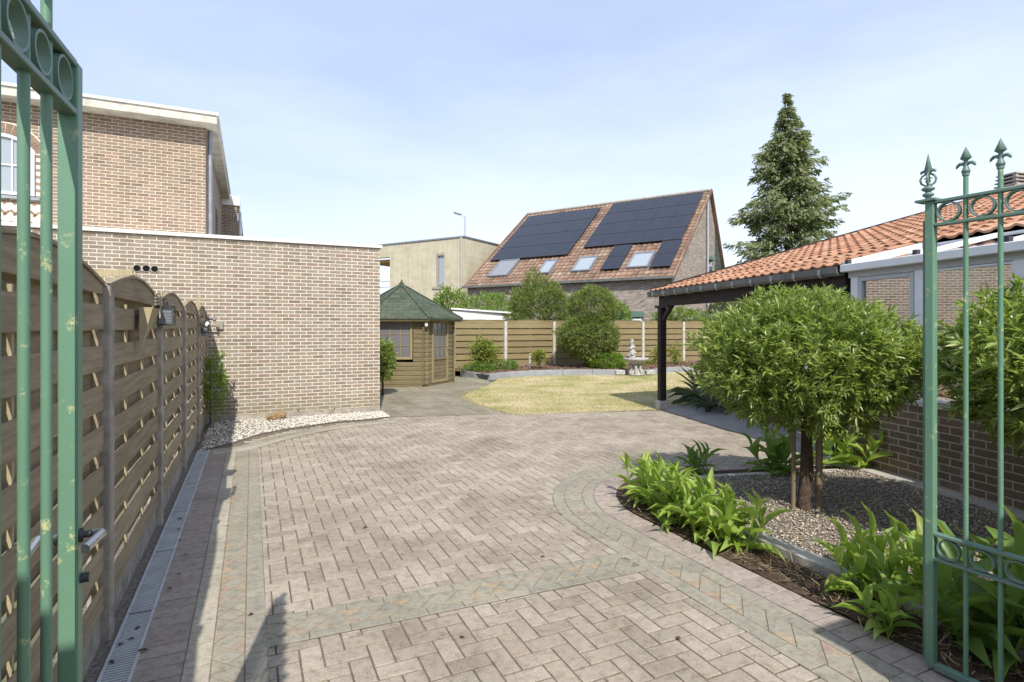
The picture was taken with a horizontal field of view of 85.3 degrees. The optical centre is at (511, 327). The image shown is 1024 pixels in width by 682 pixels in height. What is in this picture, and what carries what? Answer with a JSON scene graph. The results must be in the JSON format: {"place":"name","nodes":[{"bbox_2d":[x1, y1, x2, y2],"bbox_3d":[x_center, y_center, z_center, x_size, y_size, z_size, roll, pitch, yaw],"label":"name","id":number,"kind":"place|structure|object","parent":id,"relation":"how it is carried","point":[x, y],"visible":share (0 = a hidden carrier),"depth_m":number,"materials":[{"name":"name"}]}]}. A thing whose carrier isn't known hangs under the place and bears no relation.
{"place":"outdoors","nodes":[
{"label":"outdoors","id":0,"kind":"place"},
{"bbox_2d":[181,421,394,681],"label":"pale border paving","id":1,"kind":"structure","parent":0,"point":[197,665],"depth_m":3.54,"materials":[{"name":"grey concrete"}]},
{"bbox_2d":[198,411,388,450],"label":"white gravel","id":2,"kind":"structure","parent":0,"point":[331,417],"depth_m":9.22,"materials":[{"name":"white gravel"}]},
{"bbox_2d":[201,346,230,425],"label":"creeper","id":3,"kind":"object","parent":2,"relation":"on","point":[220,379],"visible":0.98,"depth_m":8.97,"materials":[{"name":"green plant"}]},
{"bbox_2d":[266,411,285,420],"bbox_3d":[-4.109,1.541,9.693,0.327,0.112,0.182,-12,5,-28],"label":"rock","id":4,"kind":"object","parent":2,"relation":"on","point":[277,415],"visible":1,"depth_m":9.62,"materials":[{"name":"brown stone"}]},
{"bbox_2d":[1,345,825,681],"bbox_3d":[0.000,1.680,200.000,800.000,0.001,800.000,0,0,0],"label":"ground","id":5,"kind":"structure","parent":0,"point":[35,637],"depth_m":4.83,"materials":[{"name":"grey"}]},
{"bbox_2d":[1,227,207,681],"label":"garden fence","id":6,"kind":"object","parent":5,"relation":"on","point":[131,387],"visible":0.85,"depth_m":2.87,"materials":[{"name":"wood"}]},
{"bbox_2d":[139,291,162,345],"bbox_3d":[-2.449,-0.067,3.789,0.097,0.373,0.340,0,0,-25],"label":"wall planter","id":7,"kind":"object","parent":6,"relation":"attached to","point":[147,316],"visible":1,"depth_m":3.64,"materials":[{"name":"brown wood"}]},
{"bbox_2d":[154,298,176,324],"bbox_3d":[-2.831,-0.125,4.549,0.140,0.220,0.140,0,0,-25],"label":"lantern","id":8,"kind":"object","parent":6,"relation":"attached to","point":[167,315],"visible":0.78,"depth_m":4.51,"materials":[{"name":"metal"}]},
{"bbox_2d":[196,294,200,306],"bbox_3d":[-5.127,-0.323,9.083,0.090,0.425,0.030,0,0,-25],"label":"wooden stake","id":9,"kind":"object","parent":6,"relation":"attached to","point":[198,299],"visible":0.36,"depth_m":9.07,"materials":[{"name":"beige wood"}]},
{"bbox_2d":[200,322,208,335],"bbox_3d":[-4.370,0.025,7.891,0.118,0.190,0.095,0,0,-25],"label":"lantern","id":10,"kind":"object","parent":6,"relation":"attached to","point":[204,330],"visible":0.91,"depth_m":7.87,"materials":[{"name":"metal"}]},
{"bbox_2d":[95,269,136,276],"bbox_3d":[-6.053,0.363,8.506,0.514,2.514,0.180,0,0,-25],"label":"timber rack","id":11,"kind":"object","parent":5,"relation":"on","point":[116,272],"visible":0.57,"depth_m":8.43,"materials":[{"name":"beige wood"}]},
{"bbox_2d":[1,82,242,235],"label":"brick house","id":12,"kind":"structure","parent":5,"relation":"on","point":[152,167],"depth_m":10.72,"materials":[{"name":"brick"}]},
{"bbox_2d":[1,121,39,223],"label":"arched window","id":13,"kind":"structure","parent":12,"relation":"in","point":[8,130],"depth_m":9.94,"materials":[{"name":"white glass"}]},
{"bbox_2d":[216,209,217,234],"bbox_3d":[-7.817,-2.380,14.724,0.012,1.400,0.900,0,0,-25],"label":"side window","id":14,"kind":"structure","parent":12,"relation":"in","point":[216,209],"depth_m":14.54,"materials":[{"name":"grey glass"}]},
{"bbox_2d":[53,451,196,681],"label":"soil strip","id":15,"kind":"object","parent":5,"relation":"on","point":[97,663],"visible":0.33,"depth_m":3.50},
{"bbox_2d":[97,449,209,681],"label":"drainage channel","id":16,"kind":"object","parent":5,"relation":"on","point":[125,655],"visible":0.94,"depth_m":3.38,"materials":[{"name":"silver metal"}]},
{"bbox_2d":[109,458,680,663],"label":"fallen leaves","id":17,"kind":"object","parent":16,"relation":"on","point":[141,649],"visible":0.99,"depth_m":2.89,"materials":[{"name":"brown plant"}]},
{"bbox_2d":[1,221,381,430],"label":"brick annex","id":18,"kind":"object","parent":5,"relation":"on","point":[294,328],"visible":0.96,"depth_m":9.82,"materials":[{"name":"brick"}]},
{"bbox_2d":[431,283,470,311],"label":"hedge shrub","id":19,"kind":"object","parent":5,"relation":"on","point":[441,299],"visible":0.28,"depth_m":26.14,"materials":[{"name":"green plant"}]},
{"bbox_2d":[453,212,465,235],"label":"street lamp","id":20,"kind":"object","parent":5,"relation":"on","point":[464,222],"visible":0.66,"depth_m":41.95,"materials":[{"name":"white metal"}]},
{"bbox_2d":[451,306,513,319],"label":"carport roof","id":21,"kind":"structure","parent":5,"relation":"on","point":[469,314],"depth_m":24.74,"materials":[{"name":"metal"}]},
{"bbox_2d":[464,290,510,320],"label":"hedge shrub","id":22,"kind":"object","parent":5,"relation":"on","point":[493,305],"visible":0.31,"depth_m":26.50,"materials":[{"name":"green plant"}]},
{"bbox_2d":[500,265,577,320],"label":"feathery shrub","id":23,"kind":"object","parent":5,"relation":"on","point":[522,299],"visible":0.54,"depth_m":25.02,"materials":[{"name":"green plant"}]},
{"bbox_2d":[460,366,699,379],"bbox_3d":[3.374,1.565,19.141,10.148,0.210,1.597,0,0,-13],"label":"lawn edging","id":24,"kind":"object","parent":5,"relation":"on","point":[495,376],"visible":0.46,"depth_m":18.97,"materials":[{"name":"grey concrete"}]},
{"bbox_2d":[452,319,751,372],"bbox_3d":[3.562,0.817,22.572,16.323,2.207,0.110,0,0,-20],"label":"garden fence","id":25,"kind":"object","parent":5,"relation":"on","point":[518,341],"visible":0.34,"depth_m":21.75,"materials":[{"name":"wood"}]},
{"bbox_2d":[609,298,633,320],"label":"hedge shrub","id":26,"kind":"object","parent":5,"relation":"on","point":[623,312],"visible":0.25,"depth_m":25.41,"materials":[{"name":"green plant"}]},
{"bbox_2d":[649,305,701,321],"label":"hedge shrub","id":27,"kind":"object","parent":5,"relation":"on","point":[689,312],"visible":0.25,"depth_m":26.16,"materials":[{"name":"green plant"}]},
{"bbox_2d":[704,301,753,320],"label":"hedge shrub","id":28,"kind":"object","parent":5,"relation":"on","point":[716,306],"visible":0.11,"depth_m":25.51,"materials":[{"name":"green plant"}]},
{"bbox_2d":[722,93,852,356],"bbox_3d":[17.436,-6.501,34.674,9.734,16.506,10.374,0,0,0],"label":"conifer tree","id":29,"kind":"object","parent":5,"relation":"on","point":[791,195],"visible":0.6,"depth_m":34.16,"materials":[{"name":"green plant"}]},
{"bbox_2d":[647,171,1023,511],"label":"tiled house","id":30,"kind":"structure","parent":5,"relation":"on","point":[883,261],"depth_m":5.98,"materials":[{"name":"orange tile"}]},
{"bbox_2d":[858,272,913,399],"bbox_3d":[4.047,0.087,6.009,0.060,1.305,0.689,0,0,-12],"label":"veranda window","id":31,"kind":"structure","parent":30,"relation":"in","point":[898,288],"depth_m":5.94,"materials":[{"name":"grey glass"}]},
{"bbox_2d":[937,261,1013,410],"bbox_3d":[4.237,0.087,5.164,0.060,1.305,0.825,0,0,-12],"label":"veranda window","id":32,"kind":"structure","parent":30,"relation":"in","point":[949,280],"depth_m":5.27,"materials":[{"name":"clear glass"}]},
{"bbox_2d":[377,236,498,309],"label":"cream house","id":33,"kind":"structure","parent":0,"point":[427,268],"depth_m":36.40,"materials":[{"name":"paint"}]},
{"bbox_2d":[432,253,443,288],"bbox_3d":[-4.710,-3.631,36.073,1.021,2.331,0.260,0,0,31],"label":"window","id":34,"kind":"structure","parent":33,"relation":"in","point":[439,256],"depth_m":36.06,"materials":[{"name":"white glass"}]},
{"bbox_2d":[380,377,508,416],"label":"cabin path","id":35,"kind":"structure","parent":0,"point":[445,399],"depth_m":12.30,"materials":[{"name":"grey concrete"}]},
{"bbox_2d":[380,336,397,394],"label":"laurel shrub","id":36,"kind":"object","parent":35,"relation":"on","point":[388,353],"visible":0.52,"depth_m":13.19,"materials":[{"name":"green plant"}]},
{"bbox_2d":[380,279,462,386],"bbox_3d":[-3.250,0.100,16.380,3.603,3.040,3.347,0,0,0],"label":"garden cabin","id":37,"kind":"object","parent":35,"relation":"on","point":[425,357],"visible":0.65,"depth_m":15.19,"materials":[{"name":"brown wood"}]},
{"bbox_2d":[380,321,412,359],"bbox_3d":[-3.163,0.350,15.079,0.921,1.060,0.118,0,0,-2],"label":"window","id":38,"kind":"structure","parent":37,"relation":"in","point":[399,332],"depth_m":15.09,"materials":[{"name":"grey glass"}]},
{"bbox_2d":[431,321,448,382],"bbox_3d":[-2.043,0.690,15.846,0.361,1.740,0.821,0,0,3],"label":"door","id":39,"kind":"structure","parent":37,"relation":"in","point":[440,347],"depth_m":15.84,"materials":[{"name":"brown wood"}]},
{"bbox_2d":[1,0,1023,306],"label":"sky","id":40,"kind":"structure","parent":0,"point":[374,122],"materials":[{"name":"blue"}]},
{"bbox_2d":[133,409,941,681],"bbox_3d":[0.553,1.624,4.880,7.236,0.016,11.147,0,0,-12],"label":"driveway paving","id":41,"kind":"structure","parent":0,"point":[609,436],"depth_m":4.00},
{"bbox_2d":[141,420,957,681],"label":"grey border paving","id":42,"kind":"structure","parent":41,"relation":"on","point":[256,664],"depth_m":3.36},
{"bbox_2d":[131,449,956,681],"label":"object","id":43,"kind":"object","parent":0,"point":[168,632],"visible":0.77,"depth_m":3.39,"materials":[{"name":"grey concrete"}]},
{"bbox_2d":[0,0,106,681],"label":"iron gate","id":44,"kind":"structure","parent":43,"relation":"on","point":[36,55],"depth_m":1.12,"materials":[{"name":"green metal"}]},
{"bbox_2d":[915,138,1023,681],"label":"iron gate","id":45,"kind":"structure","parent":43,"relation":"on","point":[931,547],"depth_m":2.50,"materials":[{"name":"green metal"}]},
{"bbox_2d":[210,450,895,681],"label":"decorative paving band","id":46,"kind":"object","parent":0,"point":[216,666],"visible":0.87,"depth_m":3.34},
{"bbox_2d":[455,360,712,374],"bbox_3d":[4.260,1.489,21.033,16.213,0.045,4.121,0,0,-20],"label":"bark bed","id":47,"kind":"object","parent":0,"point":[550,368],"visible":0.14,"depth_m":20.40,"materials":[{"name":"brown wood"}]},
{"bbox_2d":[459,359,497,374],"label":"plant","id":48,"kind":"object","parent":47,"relation":"on","point":[489,367],"visible":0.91,"depth_m":18.44,"materials":[{"name":"green plant"}]},
{"bbox_2d":[466,333,502,369],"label":"yellow shrub","id":49,"kind":"object","parent":47,"relation":"on","point":[485,352],"visible":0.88,"depth_m":18.83,"materials":[{"name":"green plant"}]},
{"bbox_2d":[494,358,519,369],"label":"plant","id":50,"kind":"object","parent":47,"relation":"on","point":[513,364],"visible":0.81,"depth_m":19.29,"materials":[{"name":"green plant"}]},
{"bbox_2d":[529,348,547,368],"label":"yellow shrub","id":51,"kind":"object","parent":47,"relation":"on","point":[537,356],"visible":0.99,"depth_m":19.73,"materials":[{"name":"green plant"}]},
{"bbox_2d":[552,283,622,366],"bbox_3d":[2.758,-0.072,20.424,2.648,3.145,2.399,0,0,0],"label":"thuja shrub","id":52,"kind":"object","parent":47,"relation":"on","point":[587,322],"visible":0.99,"depth_m":19.98,"materials":[{"name":"green plant"}]},
{"bbox_2d":[585,351,626,368],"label":"box shrub","id":53,"kind":"object","parent":47,"relation":"on","point":[612,361],"visible":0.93,"depth_m":19.72,"materials":[{"name":"green plant"}]},
{"bbox_2d":[642,360,655,364],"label":"climbing plant","id":54,"kind":"object","parent":47,"relation":"on","point":[650,362],"visible":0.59,"depth_m":21.90,"materials":[{"name":"green plant"}]},
{"bbox_2d":[647,344,666,364],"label":"climbing plant","id":55,"kind":"object","parent":47,"relation":"on","point":[655,355],"visible":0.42,"depth_m":22.00,"materials":[{"name":"green plant"}]},
{"bbox_2d":[666,339,682,364],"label":"climbing plant","id":56,"kind":"object","parent":47,"relation":"on","point":[674,353],"visible":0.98,"depth_m":21.95,"materials":[{"name":"green plant"}]},
{"bbox_2d":[461,188,729,321],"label":"brick house","id":57,"kind":"structure","parent":0,"point":[633,251],"depth_m":32.14,"materials":[{"name":"brick"}]},
{"bbox_2d":[487,258,520,277],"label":"roof window","id":58,"kind":"structure","parent":57,"relation":"in","point":[503,268],"depth_m":33.69,"materials":[{"name":"glass"}]},
{"bbox_2d":[537,259,558,274],"bbox_3d":[2.050,-3.441,31.927,1.348,0.990,1.472,0,0,0],"label":"roof window","id":59,"kind":"structure","parent":57,"relation":"in","point":[548,265],"depth_m":31.87,"materials":[{"name":"glass"}]},
{"bbox_2d":[571,255,598,272],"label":"roof window","id":60,"kind":"structure","parent":57,"relation":"in","point":[585,263],"depth_m":30.58,"materials":[{"name":"glass"}]},
{"bbox_2d":[617,311,643,321],"bbox_3d":[5.844,0.310,28.181,1.700,2.220,0.120,0,0,33],"label":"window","id":61,"kind":"structure","parent":57,"relation":"in","point":[640,314],"depth_m":27.85,"materials":[{"name":"green glass"}]},
{"bbox_2d":[626,251,655,269],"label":"roof window","id":62,"kind":"structure","parent":57,"relation":"in","point":[639,260],"depth_m":28.85,"materials":[{"name":"glass"}]},
{"bbox_2d":[709,256,714,271],"bbox_3d":[11.871,-3.430,33.154,0.250,1.500,1.000,0,0,33],"label":"gable window","id":63,"kind":"structure","parent":57,"relation":"in","point":[711,258],"depth_m":33.11,"materials":[{"name":"white glass"}]},
{"bbox_2d":[462,371,731,414],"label":"lawn","id":64,"kind":"structure","parent":0,"point":[566,391],"depth_m":13.64,"materials":[{"name":"plant"}]},
{"bbox_2d":[615,370,624,374],"bbox_3d":[3.658,1.535,18.808,0.320,0.170,0.200,0,0,0],"label":"stone block","id":65,"kind":"object","parent":64,"relation":"on","point":[619,372],"depth_m":18.71,"materials":[{"name":"grey stone"}]},
{"bbox_2d":[623,339,648,375],"bbox_3d":[4.178,1.002,18.758,0.860,1.235,0.860,0,0,0],"label":"garden fountain","id":66,"kind":"object","parent":64,"relation":"on","point":[635,363],"visible":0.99,"depth_m":18.61,"materials":[{"name":"stone"}]},
{"bbox_2d":[667,360,732,406],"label":"yucca","id":67,"kind":"object","parent":64,"relation":"on","point":[686,392],"visible":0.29,"depth_m":11.59,"materials":[{"name":"green plant"}]},
{"bbox_2d":[645,370,655,374],"bbox_3d":[4.678,1.535,18.808,0.320,0.170,0.200,0,0,0],"label":"stone block","id":68,"kind":"object","parent":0,"point":[650,372],"depth_m":18.71,"materials":[{"name":"grey stone"}]},
{"bbox_2d":[650,404,831,455],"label":"house slab","id":69,"kind":"structure","parent":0,"point":[719,418],"depth_m":9.65,"materials":[{"name":"concrete"}]},
{"bbox_2d":[683,384,729,414],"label":"yucca","id":70,"kind":"object","parent":69,"relation":"on","point":[708,406],"visible":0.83,"depth_m":10.57,"materials":[{"name":"green plant"}]},
{"bbox_2d":[616,465,1023,681],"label":"planting soil","id":71,"kind":"structure","parent":0,"point":[978,673],"depth_m":3.43,"materials":[{"name":"brown soil"}]},
{"bbox_2d":[614,450,665,507],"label":"lily plant","id":72,"kind":"object","parent":71,"relation":"on","point":[626,462],"visible":0.28,"depth_m":5.06,"materials":[{"name":"green plant"}]},
{"bbox_2d":[617,450,697,522],"bbox_3d":[1.280,1.330,4.790,0.756,0.561,0.584,0,0,35],"label":"lily plant","id":73,"kind":"object","parent":71,"relation":"on","point":[648,476],"visible":0.57,"depth_m":4.74,"materials":[{"name":"green plant"}]},
{"bbox_2d":[643,459,714,534],"bbox_3d":[1.333,1.346,4.558,0.508,0.540,0.527,0,0,-29],"label":"lily plant","id":74,"kind":"object","parent":71,"relation":"on","point":[672,493],"visible":0.76,"depth_m":4.50,"materials":[{"name":"green plant"}]},
{"bbox_2d":[671,439,727,474],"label":"lily plant","id":75,"kind":"object","parent":71,"relation":"on","point":[693,456],"visible":0.91,"depth_m":6.11,"materials":[{"name":"green plant"}]},
{"bbox_2d":[658,466,750,552],"bbox_3d":[1.468,1.349,4.233,0.667,0.526,0.581,0,0,19],"label":"lily plant","id":76,"kind":"object","parent":71,"relation":"on","point":[707,491],"visible":0.75,"depth_m":4.21,"materials":[{"name":"green plant"}]},
{"bbox_2d":[686,480,795,561],"bbox_3d":[1.631,1.359,4.030,0.660,0.516,0.682,0,0,-24],"label":"lily plant","id":77,"kind":"object","parent":71,"relation":"on","point":[732,521],"visible":0.97,"depth_m":3.98,"materials":[{"name":"green plant"}]},
{"bbox_2d":[739,424,814,476],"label":"lily plant","id":78,"kind":"object","parent":71,"relation":"on","point":[777,451],"visible":0.91,"depth_m":6.04,"materials":[{"name":"green plant"}]},
{"bbox_2d":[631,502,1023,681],"bbox_3d":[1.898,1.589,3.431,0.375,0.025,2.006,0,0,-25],"label":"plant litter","id":79,"kind":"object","parent":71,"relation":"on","point":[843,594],"visible":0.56,"depth_m":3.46,"materials":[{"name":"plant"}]},
{"bbox_2d":[659,456,1023,661],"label":"kerb","id":80,"kind":"structure","parent":71,"relation":"on","point":[826,567],"depth_m":4.01,"materials":[{"name":"concrete"}]},
{"bbox_2d":[798,426,893,468],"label":"lily plant","id":81,"kind":"object","parent":71,"relation":"on","point":[844,452],"visible":0.66,"depth_m":6.25,"materials":[{"name":"green plant"}]},
{"bbox_2d":[691,469,1023,635],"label":"gravel bed","id":82,"kind":"object","parent":71,"relation":"on","point":[855,515],"visible":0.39,"depth_m":4.77,"materials":[{"name":"grey gravel"}]},
{"bbox_2d":[791,415,795,509],"bbox_3d":[2.429,1.120,4.803,0.041,0.950,0.034,0,0,0],"label":"tree stake","id":83,"kind":"object","parent":82,"relation":"on","point":[793,469],"visible":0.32,"depth_m":4.79,"materials":[{"name":"brown wood"}]},
{"bbox_2d":[682,280,945,510],"bbox_3d":[2.554,0.584,4.868,2.094,1.986,2.026,0,0,0],"label":"ball tree","id":84,"kind":"object","parent":82,"relation":"on","point":[773,339],"visible":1,"depth_m":4.41,"materials":[{"name":"green plant"}]},
{"bbox_2d":[815,399,822,510],"bbox_3d":[2.644,1.095,4.793,0.061,1.001,0.053,0,0,0],"label":"tree stake","id":85,"kind":"object","parent":82,"relation":"on","point":[818,471],"visible":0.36,"depth_m":4.77,"materials":[{"name":"brown wood"}]},
{"bbox_2d":[911,273,1023,459],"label":"ball tree","id":86,"kind":"object","parent":82,"relation":"on","point":[983,341],"visible":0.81,"depth_m":3.62,"materials":[{"name":"green plant"}]},
{"bbox_2d":[938,526,1023,637],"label":"lily plant","id":87,"kind":"object","parent":82,"relation":"on","point":[979,617],"visible":0.17,"depth_m":2.85,"materials":[{"name":"green plant"}]},
{"bbox_2d":[810,510,922,601],"bbox_3d":[2.111,1.359,3.316,0.583,0.503,0.529,0,0,14],"label":"lily plant","id":88,"kind":"object","parent":71,"relation":"on","point":[856,560],"visible":0.8,"depth_m":3.30,"materials":[{"name":"green plant"}]},
{"bbox_2d":[832,568,922,640],"bbox_3d":[2.004,1.463,2.981,0.430,0.294,0.391,0,0,-28],"label":"lily plant","id":89,"kind":"object","parent":71,"relation":"on","point":[891,601],"visible":0.94,"depth_m":2.93,"materials":[{"name":"green plant"}]},
{"bbox_2d":[838,501,950,610],"bbox_3d":[2.288,1.347,3.280,0.616,0.534,0.638,0,0,11],"label":"lily plant","id":90,"kind":"object","parent":71,"relation":"on","point":[905,564],"visible":0.38,"depth_m":3.28,"materials":[{"name":"green plant"}]},
{"bbox_2d":[865,506,1023,681],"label":"lily plant","id":91,"kind":"object","parent":71,"relation":"on","point":[980,600],"visible":0.7,"depth_m":2.75,"materials":[{"name":"green plant"}]}
]}

